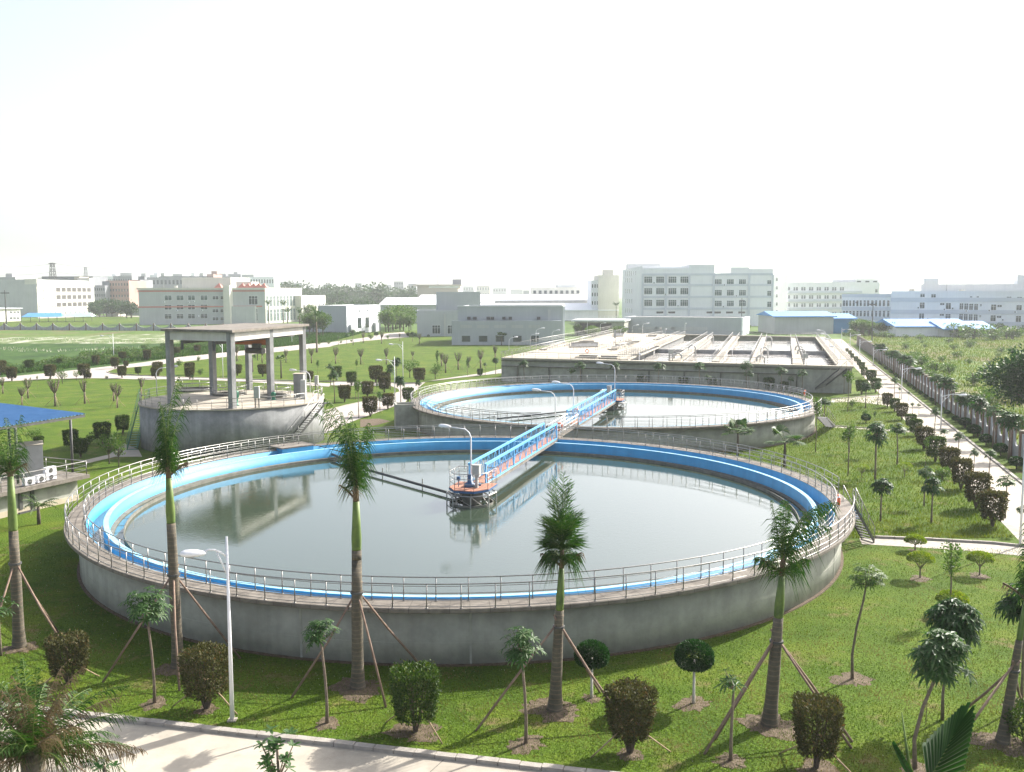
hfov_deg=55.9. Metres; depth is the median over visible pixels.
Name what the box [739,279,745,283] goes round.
window
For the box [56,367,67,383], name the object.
spreading tree
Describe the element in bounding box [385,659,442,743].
clipped shrub
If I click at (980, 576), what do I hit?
soil patch
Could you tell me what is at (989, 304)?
factory building
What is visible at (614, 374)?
street lamp
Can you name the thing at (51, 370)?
clipped shrub
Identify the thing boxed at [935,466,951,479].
bush
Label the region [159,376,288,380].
kerb
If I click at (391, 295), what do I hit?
broadleaf tree
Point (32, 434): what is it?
spreading tree
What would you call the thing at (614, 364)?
young tree
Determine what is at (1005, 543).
kerb
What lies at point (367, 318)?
tall window
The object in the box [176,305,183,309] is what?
window
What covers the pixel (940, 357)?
bush
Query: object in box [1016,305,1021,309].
window
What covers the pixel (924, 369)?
bush
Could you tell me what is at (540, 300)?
industrial shed
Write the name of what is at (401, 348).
street lamp
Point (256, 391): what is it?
control cabinet
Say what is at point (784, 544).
royal palm
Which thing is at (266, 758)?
foreground shrub
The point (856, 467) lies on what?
yellow shrub
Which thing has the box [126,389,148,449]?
staircase
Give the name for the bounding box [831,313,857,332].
blue roofed shed
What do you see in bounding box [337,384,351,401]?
clipped shrub
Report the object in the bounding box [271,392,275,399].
pump motor
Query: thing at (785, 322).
blue roofed shed
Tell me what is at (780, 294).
factory building
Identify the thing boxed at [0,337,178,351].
rubble heap
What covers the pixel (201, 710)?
soil patch
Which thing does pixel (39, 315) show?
open shelter
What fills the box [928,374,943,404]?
young tree
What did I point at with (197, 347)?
clipped shrub
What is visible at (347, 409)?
cross road
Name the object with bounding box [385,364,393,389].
young tree
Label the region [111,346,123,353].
bush
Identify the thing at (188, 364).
clipped shrub
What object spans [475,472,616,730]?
royal palm
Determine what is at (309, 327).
broadleaf tree
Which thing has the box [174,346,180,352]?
clipped shrub
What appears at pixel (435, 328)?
window
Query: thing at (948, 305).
window
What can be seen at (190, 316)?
window
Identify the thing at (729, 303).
window
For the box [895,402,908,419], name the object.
clipped shrub
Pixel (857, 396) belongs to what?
kerb
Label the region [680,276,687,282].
window
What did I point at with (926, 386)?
perimeter fence
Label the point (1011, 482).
young tree
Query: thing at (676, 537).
settling tank
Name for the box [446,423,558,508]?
drive bridge
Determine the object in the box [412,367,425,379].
clipped shrub
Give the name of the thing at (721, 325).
plant building
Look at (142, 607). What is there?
young tree
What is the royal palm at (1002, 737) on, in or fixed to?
on the lawn at (34, 536)
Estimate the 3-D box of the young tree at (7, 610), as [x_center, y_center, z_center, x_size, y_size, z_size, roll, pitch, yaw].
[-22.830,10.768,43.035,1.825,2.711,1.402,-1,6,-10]
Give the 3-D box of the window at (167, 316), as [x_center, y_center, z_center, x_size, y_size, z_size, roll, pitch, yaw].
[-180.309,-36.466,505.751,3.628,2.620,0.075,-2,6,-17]
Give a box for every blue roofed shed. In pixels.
[756,311,836,333]
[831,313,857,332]
[874,319,961,336]
[929,321,995,336]
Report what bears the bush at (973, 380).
on the wild field at (947, 357)
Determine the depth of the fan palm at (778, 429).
88.86 m
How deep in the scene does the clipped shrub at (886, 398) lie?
134.22 m
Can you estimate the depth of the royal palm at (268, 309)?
422.85 m
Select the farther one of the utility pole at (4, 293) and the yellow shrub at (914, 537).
the utility pole at (4, 293)
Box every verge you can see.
[0,330,164,337]
[360,418,388,426]
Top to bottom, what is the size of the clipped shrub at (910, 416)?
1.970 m
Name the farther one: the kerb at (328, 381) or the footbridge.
the kerb at (328, 381)
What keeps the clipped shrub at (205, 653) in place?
on the lawn at (34, 536)
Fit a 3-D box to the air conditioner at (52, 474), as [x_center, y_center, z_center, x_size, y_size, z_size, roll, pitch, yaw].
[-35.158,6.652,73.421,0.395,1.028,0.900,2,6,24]
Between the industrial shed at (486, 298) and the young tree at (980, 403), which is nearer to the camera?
the young tree at (980, 403)
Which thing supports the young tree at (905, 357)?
on the lawn at (34, 536)
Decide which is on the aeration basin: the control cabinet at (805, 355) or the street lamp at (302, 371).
the control cabinet at (805, 355)
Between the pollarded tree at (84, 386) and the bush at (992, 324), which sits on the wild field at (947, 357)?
the bush at (992, 324)
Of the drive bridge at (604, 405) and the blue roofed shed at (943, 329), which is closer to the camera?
the drive bridge at (604, 405)
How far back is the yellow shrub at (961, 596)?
47.88 m
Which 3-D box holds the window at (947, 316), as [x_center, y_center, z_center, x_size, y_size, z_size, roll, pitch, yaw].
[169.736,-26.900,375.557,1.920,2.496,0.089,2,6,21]
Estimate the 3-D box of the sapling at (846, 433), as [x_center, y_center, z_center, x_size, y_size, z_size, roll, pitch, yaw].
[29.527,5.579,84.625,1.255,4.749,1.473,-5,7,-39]
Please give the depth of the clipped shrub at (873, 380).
154.32 m
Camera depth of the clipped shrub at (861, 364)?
196.59 m
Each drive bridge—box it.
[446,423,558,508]
[566,386,626,425]
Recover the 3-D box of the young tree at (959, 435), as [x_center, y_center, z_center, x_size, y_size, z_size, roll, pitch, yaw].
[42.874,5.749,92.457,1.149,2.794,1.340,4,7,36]
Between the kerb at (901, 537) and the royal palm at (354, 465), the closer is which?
the royal palm at (354, 465)
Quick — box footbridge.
[545,413,578,437]
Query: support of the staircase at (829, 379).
on the lawn at (34, 536)
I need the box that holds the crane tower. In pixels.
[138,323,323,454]
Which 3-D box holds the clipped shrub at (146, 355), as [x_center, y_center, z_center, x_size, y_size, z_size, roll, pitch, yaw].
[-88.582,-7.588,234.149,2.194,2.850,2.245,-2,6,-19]
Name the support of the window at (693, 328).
in the plant building at (721, 325)
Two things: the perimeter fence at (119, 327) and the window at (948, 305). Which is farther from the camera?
the perimeter fence at (119, 327)
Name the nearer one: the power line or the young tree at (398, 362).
the young tree at (398, 362)
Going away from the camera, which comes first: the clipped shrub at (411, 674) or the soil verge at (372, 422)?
the clipped shrub at (411, 674)
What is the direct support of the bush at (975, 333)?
on the wild field at (947, 357)
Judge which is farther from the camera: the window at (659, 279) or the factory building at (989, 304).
the window at (659, 279)
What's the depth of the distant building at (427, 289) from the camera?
776.11 m
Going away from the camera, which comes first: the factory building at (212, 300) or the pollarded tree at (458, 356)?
the pollarded tree at (458, 356)
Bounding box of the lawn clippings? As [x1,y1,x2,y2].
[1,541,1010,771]
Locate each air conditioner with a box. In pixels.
[22,476,34,485]
[34,474,45,482]
[43,466,56,480]
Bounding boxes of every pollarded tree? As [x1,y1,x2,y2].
[0,378,3,393]
[17,387,27,404]
[23,378,35,398]
[46,378,60,405]
[79,379,89,403]
[109,382,120,400]
[109,384,122,408]
[138,377,146,394]
[235,344,239,360]
[306,348,313,362]
[331,347,338,363]
[357,348,363,364]
[382,347,388,364]
[439,352,443,366]
[441,353,451,372]
[453,352,461,369]
[475,349,483,368]
[492,345,498,358]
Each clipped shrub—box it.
[0,359,7,375]
[5,366,17,380]
[23,359,34,367]
[33,435,44,443]
[37,627,99,689]
[43,363,56,378]
[61,429,78,446]
[73,437,88,457]
[77,363,90,378]
[91,355,100,362]
[92,421,111,442]
[110,357,118,368]
[114,413,129,433]
[117,365,126,377]
[118,351,126,358]
[134,367,141,374]
[143,349,151,359]
[150,367,159,377]
[151,361,162,372]
[173,638,236,714]
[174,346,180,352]
[184,362,194,371]
[184,367,194,378]
[193,344,200,351]
[236,364,242,375]
[257,363,266,376]
[307,370,313,381]
[331,365,341,377]
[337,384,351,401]
[346,371,357,384]
[361,380,374,395]
[362,395,378,416]
[368,365,382,382]
[377,375,390,391]
[380,371,389,382]
[381,392,394,408]
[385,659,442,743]
[402,386,413,401]
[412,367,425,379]
[476,368,482,375]
[590,674,670,757]
[636,374,646,381]
[678,376,687,383]
[708,377,716,385]
[762,377,774,390]
[780,381,788,392]
[780,689,850,771]
[855,379,868,393]
[859,362,864,368]
[861,367,867,375]
[866,369,876,380]
[870,377,881,392]
[882,392,892,407]
[889,398,899,411]
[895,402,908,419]
[905,413,916,426]
[909,417,923,432]
[914,425,935,448]
[925,435,946,461]
[937,445,961,470]
[950,456,973,488]
[962,469,994,508]
[977,487,1010,526]
[1001,696,1023,740]
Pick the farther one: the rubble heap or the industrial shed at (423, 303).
the industrial shed at (423, 303)
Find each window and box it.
[164,295,171,299]
[164,314,171,318]
[176,295,183,299]
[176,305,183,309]
[176,314,183,318]
[188,295,194,299]
[188,314,194,318]
[200,295,207,299]
[200,304,207,308]
[200,313,207,317]
[249,296,257,304]
[270,309,272,320]
[273,296,275,306]
[273,309,275,320]
[280,309,282,320]
[358,318,360,327]
[365,317,368,326]
[429,286,458,287]
[432,325,439,333]
[447,325,451,333]
[462,336,469,341]
[479,336,486,341]
[496,336,503,341]
[513,336,521,341]
[531,336,538,341]
[638,327,657,330]
[644,276,651,282]
[644,288,651,293]
[644,300,651,305]
[655,327,674,330]
[656,276,663,282]
[656,288,663,293]
[656,300,663,305]
[668,276,676,282]
[668,288,676,293]
[668,300,676,305]
[671,327,691,330]
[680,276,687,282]
[680,288,687,293]
[680,300,687,305]
[690,327,706,330]
[715,279,721,283]
[715,290,721,295]
[715,300,721,305]
[727,279,733,283]
[727,290,733,295]
[727,300,733,305]
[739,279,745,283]
[739,290,745,295]
[739,300,745,305]
[919,302,924,308]
[945,314,950,318]
[946,303,950,308]
[959,303,963,309]
[968,314,972,320]
[973,314,977,320]
[990,315,995,321]
[991,304,996,309]
[1015,316,1020,321]
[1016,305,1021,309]
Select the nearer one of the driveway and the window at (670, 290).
the driveway
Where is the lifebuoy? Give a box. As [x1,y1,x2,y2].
[837,494,839,506]
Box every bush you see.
[77,352,90,359]
[86,432,95,443]
[93,349,106,354]
[102,354,119,358]
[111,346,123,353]
[123,352,140,358]
[849,399,856,406]
[901,342,910,348]
[914,354,930,365]
[916,334,924,339]
[917,365,929,371]
[926,359,942,370]
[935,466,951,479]
[937,355,946,361]
[940,362,957,373]
[944,337,953,342]
[946,322,969,336]
[949,343,959,348]
[952,350,963,356]
[958,323,987,338]
[963,368,985,384]
[964,339,977,344]
[964,341,975,346]
[967,386,994,403]
[979,325,1003,336]
[982,387,999,400]
[983,394,1002,407]
[987,329,1003,339]
[990,323,1003,328]
[996,346,1006,351]
[1000,329,1016,338]
[1001,325,1023,338]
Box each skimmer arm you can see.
[318,445,460,497]
[443,407,612,419]
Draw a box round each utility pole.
[0,290,8,323]
[869,301,876,339]
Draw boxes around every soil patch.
[2,641,37,653]
[138,695,166,711]
[154,663,195,675]
[193,703,219,714]
[315,716,339,730]
[327,677,379,703]
[381,723,441,742]
[506,735,547,754]
[518,696,579,722]
[582,694,600,703]
[616,748,643,760]
[671,695,712,711]
[711,752,745,768]
[733,711,795,740]
[795,757,839,771]
[828,671,875,686]
[899,758,925,771]
[910,575,932,581]
[969,572,990,578]
[969,732,1023,757]
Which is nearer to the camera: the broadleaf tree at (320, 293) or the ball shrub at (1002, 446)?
the ball shrub at (1002, 446)
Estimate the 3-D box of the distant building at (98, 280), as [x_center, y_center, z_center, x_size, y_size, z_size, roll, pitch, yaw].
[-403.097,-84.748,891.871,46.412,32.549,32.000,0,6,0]
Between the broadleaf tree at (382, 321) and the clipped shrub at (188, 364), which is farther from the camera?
the broadleaf tree at (382, 321)
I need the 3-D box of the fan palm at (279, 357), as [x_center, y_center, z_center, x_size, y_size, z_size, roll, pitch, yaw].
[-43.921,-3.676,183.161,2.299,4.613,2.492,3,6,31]
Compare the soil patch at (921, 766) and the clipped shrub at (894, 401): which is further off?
the clipped shrub at (894, 401)
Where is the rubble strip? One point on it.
(140, 338)
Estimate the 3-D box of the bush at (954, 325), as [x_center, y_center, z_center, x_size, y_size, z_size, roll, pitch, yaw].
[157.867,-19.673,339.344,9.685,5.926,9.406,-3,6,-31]
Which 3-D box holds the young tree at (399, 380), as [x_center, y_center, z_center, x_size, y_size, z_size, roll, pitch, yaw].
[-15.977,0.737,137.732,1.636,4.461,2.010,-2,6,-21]
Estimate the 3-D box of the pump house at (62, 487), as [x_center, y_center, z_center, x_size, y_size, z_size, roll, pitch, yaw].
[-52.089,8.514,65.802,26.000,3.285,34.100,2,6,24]
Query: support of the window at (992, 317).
in the factory building at (989, 304)
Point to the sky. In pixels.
(509, 144)
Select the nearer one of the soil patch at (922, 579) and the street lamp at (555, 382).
the soil patch at (922, 579)
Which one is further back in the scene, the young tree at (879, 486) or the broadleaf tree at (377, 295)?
the broadleaf tree at (377, 295)
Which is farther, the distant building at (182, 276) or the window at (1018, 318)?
the distant building at (182, 276)
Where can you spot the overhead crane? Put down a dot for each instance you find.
(257, 348)
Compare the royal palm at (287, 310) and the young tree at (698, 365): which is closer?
the young tree at (698, 365)
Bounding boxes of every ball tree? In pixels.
[574,639,609,697]
[674,638,715,703]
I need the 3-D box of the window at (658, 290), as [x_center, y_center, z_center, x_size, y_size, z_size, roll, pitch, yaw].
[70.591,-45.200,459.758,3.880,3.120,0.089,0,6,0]
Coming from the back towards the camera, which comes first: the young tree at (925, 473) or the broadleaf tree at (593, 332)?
the broadleaf tree at (593, 332)
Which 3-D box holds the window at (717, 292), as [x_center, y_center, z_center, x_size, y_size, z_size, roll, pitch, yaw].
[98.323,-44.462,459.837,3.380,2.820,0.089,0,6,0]
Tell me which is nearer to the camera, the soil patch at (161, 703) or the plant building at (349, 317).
the soil patch at (161, 703)
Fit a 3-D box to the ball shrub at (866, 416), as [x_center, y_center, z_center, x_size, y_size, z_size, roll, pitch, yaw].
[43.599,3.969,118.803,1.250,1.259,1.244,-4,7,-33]
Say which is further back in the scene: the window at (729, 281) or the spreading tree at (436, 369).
the window at (729, 281)
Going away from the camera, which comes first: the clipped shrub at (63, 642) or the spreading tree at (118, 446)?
the clipped shrub at (63, 642)
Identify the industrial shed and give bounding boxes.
[380,297,435,322]
[419,294,586,302]
[480,303,618,320]
[493,298,586,302]
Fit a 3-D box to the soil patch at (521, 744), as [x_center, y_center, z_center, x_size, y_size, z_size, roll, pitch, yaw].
[0.513,12.818,34.547,1.642,0.057,1.424,-2,6,-23]
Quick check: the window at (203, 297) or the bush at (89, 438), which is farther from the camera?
the window at (203, 297)
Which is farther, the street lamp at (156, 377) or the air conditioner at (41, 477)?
the street lamp at (156, 377)
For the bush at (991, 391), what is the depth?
142.57 m
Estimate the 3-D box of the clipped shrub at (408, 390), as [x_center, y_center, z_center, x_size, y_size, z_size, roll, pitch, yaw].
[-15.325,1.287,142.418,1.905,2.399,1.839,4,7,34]
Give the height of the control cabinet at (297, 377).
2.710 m
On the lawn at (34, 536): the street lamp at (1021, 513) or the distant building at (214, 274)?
the street lamp at (1021, 513)
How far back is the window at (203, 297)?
510.21 m
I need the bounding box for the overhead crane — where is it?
[235,339,265,360]
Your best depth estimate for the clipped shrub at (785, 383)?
154.71 m
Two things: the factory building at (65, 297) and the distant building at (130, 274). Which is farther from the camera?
the distant building at (130, 274)
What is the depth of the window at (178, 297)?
506.67 m
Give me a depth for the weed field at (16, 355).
271.91 m
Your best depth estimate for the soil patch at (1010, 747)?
34.43 m
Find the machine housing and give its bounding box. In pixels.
[18,440,43,476]
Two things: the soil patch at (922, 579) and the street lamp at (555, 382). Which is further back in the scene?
the street lamp at (555, 382)
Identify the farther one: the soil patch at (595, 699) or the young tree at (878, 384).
the young tree at (878, 384)
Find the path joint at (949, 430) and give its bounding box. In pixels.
[842,341,1012,523]
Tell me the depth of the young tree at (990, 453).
83.11 m
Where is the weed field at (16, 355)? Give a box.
[0,332,357,376]
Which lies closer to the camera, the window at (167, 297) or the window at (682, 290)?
the window at (682, 290)
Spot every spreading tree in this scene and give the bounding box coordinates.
[25,429,41,440]
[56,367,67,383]
[98,433,121,463]
[107,432,125,466]
[403,360,419,377]
[428,363,441,378]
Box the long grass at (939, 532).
[713,396,1012,537]
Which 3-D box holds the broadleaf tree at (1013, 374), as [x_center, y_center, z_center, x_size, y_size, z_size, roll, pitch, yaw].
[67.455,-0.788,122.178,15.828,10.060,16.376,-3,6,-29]
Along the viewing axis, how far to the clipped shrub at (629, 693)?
33.43 m
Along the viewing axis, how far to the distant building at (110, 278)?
1242.39 m
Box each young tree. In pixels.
[0,596,21,655]
[118,585,173,702]
[301,618,339,723]
[325,363,333,384]
[327,370,338,402]
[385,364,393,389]
[392,357,401,376]
[395,376,405,401]
[492,358,498,373]
[499,626,546,743]
[517,360,528,382]
[574,362,585,380]
[608,362,619,381]
[653,362,665,382]
[693,362,705,384]
[712,667,746,760]
[739,361,751,387]
[743,371,753,388]
[775,367,787,392]
[796,369,807,393]
[819,397,833,416]
[846,563,888,679]
[859,382,871,407]
[863,423,889,478]
[869,478,894,521]
[874,381,883,404]
[875,343,888,364]
[886,350,899,373]
[887,422,906,464]
[890,377,899,397]
[893,352,902,377]
[896,355,914,382]
[901,358,917,384]
[906,628,977,768]
[909,367,923,390]
[916,466,934,506]
[920,477,945,522]
[922,598,986,719]
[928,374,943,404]
[930,407,940,433]
[934,377,958,409]
[939,428,949,436]
[951,396,958,421]
[954,432,964,447]
[956,392,970,425]
[957,394,976,426]
[967,396,991,435]
[970,448,980,469]
[983,405,1006,447]
[983,449,996,472]
[991,582,1023,701]
[993,412,1023,458]
[995,475,1016,517]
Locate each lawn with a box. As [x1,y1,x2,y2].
[0,317,138,325]
[0,330,1023,771]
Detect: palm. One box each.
[0,415,70,655]
[0,658,147,771]
[21,494,57,524]
[102,377,240,690]
[265,300,270,322]
[275,355,286,378]
[278,300,286,322]
[283,307,290,323]
[290,398,418,707]
[311,307,321,352]
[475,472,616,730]
[495,332,506,345]
[703,500,852,754]
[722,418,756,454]
[764,424,804,466]
[892,702,975,771]
[969,523,1023,744]
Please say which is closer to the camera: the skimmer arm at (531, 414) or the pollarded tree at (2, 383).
the skimmer arm at (531, 414)
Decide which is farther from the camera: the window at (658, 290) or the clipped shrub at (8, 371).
the window at (658, 290)
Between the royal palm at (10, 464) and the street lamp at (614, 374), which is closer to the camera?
the royal palm at (10, 464)
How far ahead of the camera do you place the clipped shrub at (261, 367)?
187.12 m
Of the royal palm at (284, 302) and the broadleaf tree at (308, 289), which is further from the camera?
the broadleaf tree at (308, 289)
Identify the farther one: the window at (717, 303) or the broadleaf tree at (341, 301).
the broadleaf tree at (341, 301)
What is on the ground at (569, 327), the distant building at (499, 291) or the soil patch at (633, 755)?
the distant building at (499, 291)
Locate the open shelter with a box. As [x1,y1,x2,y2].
[21,313,95,321]
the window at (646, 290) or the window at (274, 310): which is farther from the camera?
the window at (274, 310)
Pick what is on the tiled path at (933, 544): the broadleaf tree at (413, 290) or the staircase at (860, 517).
the staircase at (860, 517)
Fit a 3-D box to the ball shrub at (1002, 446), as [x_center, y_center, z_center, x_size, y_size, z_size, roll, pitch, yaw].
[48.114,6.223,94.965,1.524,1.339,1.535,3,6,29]
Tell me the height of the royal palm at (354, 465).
12.034 m
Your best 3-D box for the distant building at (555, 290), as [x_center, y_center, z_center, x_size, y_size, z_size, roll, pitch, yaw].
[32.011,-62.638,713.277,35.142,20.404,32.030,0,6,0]
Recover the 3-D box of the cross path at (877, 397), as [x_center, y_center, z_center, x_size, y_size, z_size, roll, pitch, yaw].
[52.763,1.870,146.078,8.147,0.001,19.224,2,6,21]
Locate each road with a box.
[0,332,408,381]
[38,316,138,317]
[105,369,500,432]
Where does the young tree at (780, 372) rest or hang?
on the lawn at (34, 536)
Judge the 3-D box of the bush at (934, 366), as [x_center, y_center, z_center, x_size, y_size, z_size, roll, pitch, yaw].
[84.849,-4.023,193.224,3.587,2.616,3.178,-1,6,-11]
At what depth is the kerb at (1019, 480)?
109.22 m
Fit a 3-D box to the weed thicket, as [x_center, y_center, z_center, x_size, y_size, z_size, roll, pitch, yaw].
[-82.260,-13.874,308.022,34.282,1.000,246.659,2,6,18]
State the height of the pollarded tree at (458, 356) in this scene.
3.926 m
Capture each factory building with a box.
[0,278,93,316]
[136,277,301,324]
[295,295,325,321]
[622,264,687,318]
[631,265,773,325]
[773,275,786,310]
[786,279,879,312]
[841,294,890,330]
[890,275,1023,329]
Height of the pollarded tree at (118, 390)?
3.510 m
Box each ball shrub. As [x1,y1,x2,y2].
[861,413,870,422]
[951,415,959,421]
[958,417,971,427]
[966,424,981,436]
[978,434,991,445]
[993,443,1007,455]
[1008,456,1022,468]
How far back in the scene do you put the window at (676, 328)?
367.63 m
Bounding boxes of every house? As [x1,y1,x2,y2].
[0,308,22,321]
[0,454,89,518]
[107,311,125,315]
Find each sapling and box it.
[354,380,361,417]
[377,393,382,412]
[813,397,822,452]
[841,425,857,474]
[843,370,854,411]
[923,437,928,465]
[940,539,962,597]
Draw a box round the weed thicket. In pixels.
[1,330,365,374]
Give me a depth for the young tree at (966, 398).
114.34 m
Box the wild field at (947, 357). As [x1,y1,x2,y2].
[844,334,1023,443]
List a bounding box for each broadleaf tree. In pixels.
[86,299,110,316]
[87,303,102,316]
[97,298,115,315]
[104,302,117,313]
[113,299,134,317]
[118,301,138,317]
[277,280,299,287]
[297,280,312,291]
[298,313,309,323]
[300,314,315,333]
[303,287,321,294]
[305,303,317,313]
[305,309,324,333]
[312,283,336,293]
[312,290,328,303]
[312,312,333,335]
[325,289,349,303]
[326,284,363,302]
[331,286,348,296]
[333,300,346,304]
[347,284,373,296]
[355,294,373,303]
[361,281,394,303]
[376,310,391,331]
[378,289,401,301]
[378,308,399,331]
[383,305,406,328]
[391,289,416,297]
[394,313,402,329]
[395,304,416,326]
[397,311,408,330]
[398,286,416,297]
[400,314,415,326]
[573,324,582,335]
[586,325,599,336]
[589,326,600,336]
[611,325,625,332]
[847,319,861,334]
[855,320,870,330]
[862,321,875,334]
[873,322,886,331]
[975,343,1023,408]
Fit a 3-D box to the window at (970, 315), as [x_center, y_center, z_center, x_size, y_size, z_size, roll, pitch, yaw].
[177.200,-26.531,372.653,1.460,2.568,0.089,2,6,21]
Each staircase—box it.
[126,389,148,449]
[280,393,326,443]
[815,361,846,388]
[817,407,834,426]
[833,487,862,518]
[843,485,874,542]
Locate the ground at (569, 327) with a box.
[9,294,873,339]
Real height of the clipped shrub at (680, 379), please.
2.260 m
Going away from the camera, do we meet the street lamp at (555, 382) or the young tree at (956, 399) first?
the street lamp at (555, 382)
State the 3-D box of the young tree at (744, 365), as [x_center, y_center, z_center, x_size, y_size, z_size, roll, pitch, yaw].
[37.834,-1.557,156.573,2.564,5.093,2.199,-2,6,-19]
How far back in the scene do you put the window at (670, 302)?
460.26 m
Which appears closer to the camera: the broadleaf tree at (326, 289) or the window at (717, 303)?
the window at (717, 303)
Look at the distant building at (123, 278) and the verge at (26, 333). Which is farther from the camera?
the distant building at (123, 278)
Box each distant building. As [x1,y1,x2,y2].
[0,273,31,279]
[42,276,107,300]
[94,281,109,313]
[104,274,117,280]
[110,281,143,305]
[113,276,137,280]
[120,273,140,275]
[132,276,152,287]
[147,277,181,287]
[150,272,160,276]
[158,276,206,276]
[173,274,188,275]
[207,271,221,276]
[228,272,245,277]
[242,275,258,276]
[242,277,279,287]
[384,285,393,291]
[394,281,404,289]
[408,284,416,291]
[413,279,463,297]
[463,286,473,291]
[476,286,489,294]
[493,288,505,294]
[511,289,522,294]
[531,287,580,293]
[556,285,575,286]
[587,280,597,307]
[594,270,618,318]
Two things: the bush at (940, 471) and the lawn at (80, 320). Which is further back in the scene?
the lawn at (80, 320)
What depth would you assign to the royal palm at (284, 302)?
422.53 m
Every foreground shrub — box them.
[91,759,121,771]
[253,725,300,771]
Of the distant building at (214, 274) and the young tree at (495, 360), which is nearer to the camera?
the young tree at (495, 360)
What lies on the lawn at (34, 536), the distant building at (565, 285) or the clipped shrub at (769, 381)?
the clipped shrub at (769, 381)
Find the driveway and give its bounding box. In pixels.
[0,708,545,771]
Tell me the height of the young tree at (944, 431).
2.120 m
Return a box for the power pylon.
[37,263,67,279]
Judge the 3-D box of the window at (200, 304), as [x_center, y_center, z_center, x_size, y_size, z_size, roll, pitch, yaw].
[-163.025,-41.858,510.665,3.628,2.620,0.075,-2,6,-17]
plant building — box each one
[318,304,380,332]
[417,292,479,335]
[452,305,564,344]
[571,316,630,335]
[624,316,749,334]
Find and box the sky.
[0,0,1023,294]
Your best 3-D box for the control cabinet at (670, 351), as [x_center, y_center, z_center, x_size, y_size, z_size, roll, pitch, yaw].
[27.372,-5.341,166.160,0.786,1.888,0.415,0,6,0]
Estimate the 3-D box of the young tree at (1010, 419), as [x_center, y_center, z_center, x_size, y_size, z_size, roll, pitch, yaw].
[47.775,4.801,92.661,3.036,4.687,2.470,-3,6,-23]
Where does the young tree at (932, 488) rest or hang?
on the lawn at (34, 536)
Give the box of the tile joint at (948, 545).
[870,539,1023,553]
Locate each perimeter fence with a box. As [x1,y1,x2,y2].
[0,323,317,331]
[857,335,1023,458]
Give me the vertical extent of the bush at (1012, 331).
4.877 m
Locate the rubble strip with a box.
[0,334,180,343]
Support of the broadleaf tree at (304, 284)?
on the ground at (569, 327)
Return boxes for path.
[85,443,141,463]
[830,339,1023,543]
[831,395,888,405]
[859,538,1023,555]
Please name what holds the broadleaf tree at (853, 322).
on the wild field at (947, 357)
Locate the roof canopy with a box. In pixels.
[0,403,84,484]
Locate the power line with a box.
[25,264,164,276]
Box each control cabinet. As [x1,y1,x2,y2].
[253,386,259,407]
[293,373,304,397]
[300,380,306,398]
[314,375,318,391]
[668,349,672,359]
[803,354,807,364]
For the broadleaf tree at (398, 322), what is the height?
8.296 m
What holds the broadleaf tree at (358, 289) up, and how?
on the ground at (569, 327)
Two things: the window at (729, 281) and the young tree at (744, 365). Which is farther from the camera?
the window at (729, 281)
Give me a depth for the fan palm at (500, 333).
295.65 m
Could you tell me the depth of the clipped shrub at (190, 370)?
181.32 m
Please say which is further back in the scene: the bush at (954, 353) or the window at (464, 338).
the window at (464, 338)
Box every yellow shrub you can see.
[854,464,869,476]
[897,462,912,476]
[904,534,926,550]
[906,550,935,577]
[935,589,969,603]
[966,550,994,574]
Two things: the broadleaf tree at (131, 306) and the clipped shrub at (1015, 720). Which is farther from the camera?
the broadleaf tree at (131, 306)
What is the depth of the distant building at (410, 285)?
1691.01 m
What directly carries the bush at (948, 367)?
on the wild field at (947, 357)
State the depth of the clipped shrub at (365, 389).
149.47 m
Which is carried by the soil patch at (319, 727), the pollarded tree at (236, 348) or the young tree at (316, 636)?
the young tree at (316, 636)
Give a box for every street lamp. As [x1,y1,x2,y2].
[156,365,177,395]
[180,536,237,721]
[289,369,310,391]
[376,356,395,401]
[389,342,403,378]
[438,424,471,473]
[532,388,555,419]
[552,381,573,418]
[596,362,614,399]
[900,365,921,399]
[940,390,966,428]
[1019,458,1023,543]
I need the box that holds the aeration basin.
[501,326,853,393]
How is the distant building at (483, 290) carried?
on the ground at (569, 327)
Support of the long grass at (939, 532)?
on the lawn at (34, 536)
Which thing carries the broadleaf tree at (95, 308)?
on the lawn at (80, 320)
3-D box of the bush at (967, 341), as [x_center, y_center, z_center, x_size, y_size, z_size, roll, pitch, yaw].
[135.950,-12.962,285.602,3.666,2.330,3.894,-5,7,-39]
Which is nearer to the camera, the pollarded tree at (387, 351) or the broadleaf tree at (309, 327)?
the pollarded tree at (387, 351)
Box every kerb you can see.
[1,701,618,771]
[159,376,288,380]
[289,380,374,382]
[831,394,881,398]
[847,343,1021,483]
[875,535,932,540]
[933,538,992,543]
[993,541,1023,546]
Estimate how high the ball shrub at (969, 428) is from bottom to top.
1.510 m
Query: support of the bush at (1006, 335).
on the wild field at (947, 357)
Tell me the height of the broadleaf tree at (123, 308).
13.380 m
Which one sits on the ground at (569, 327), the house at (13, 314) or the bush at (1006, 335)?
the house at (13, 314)
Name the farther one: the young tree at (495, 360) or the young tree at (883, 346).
the young tree at (883, 346)
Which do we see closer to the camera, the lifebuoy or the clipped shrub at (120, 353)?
the lifebuoy
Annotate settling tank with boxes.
[64,424,854,666]
[394,375,821,451]
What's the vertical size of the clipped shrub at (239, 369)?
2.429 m

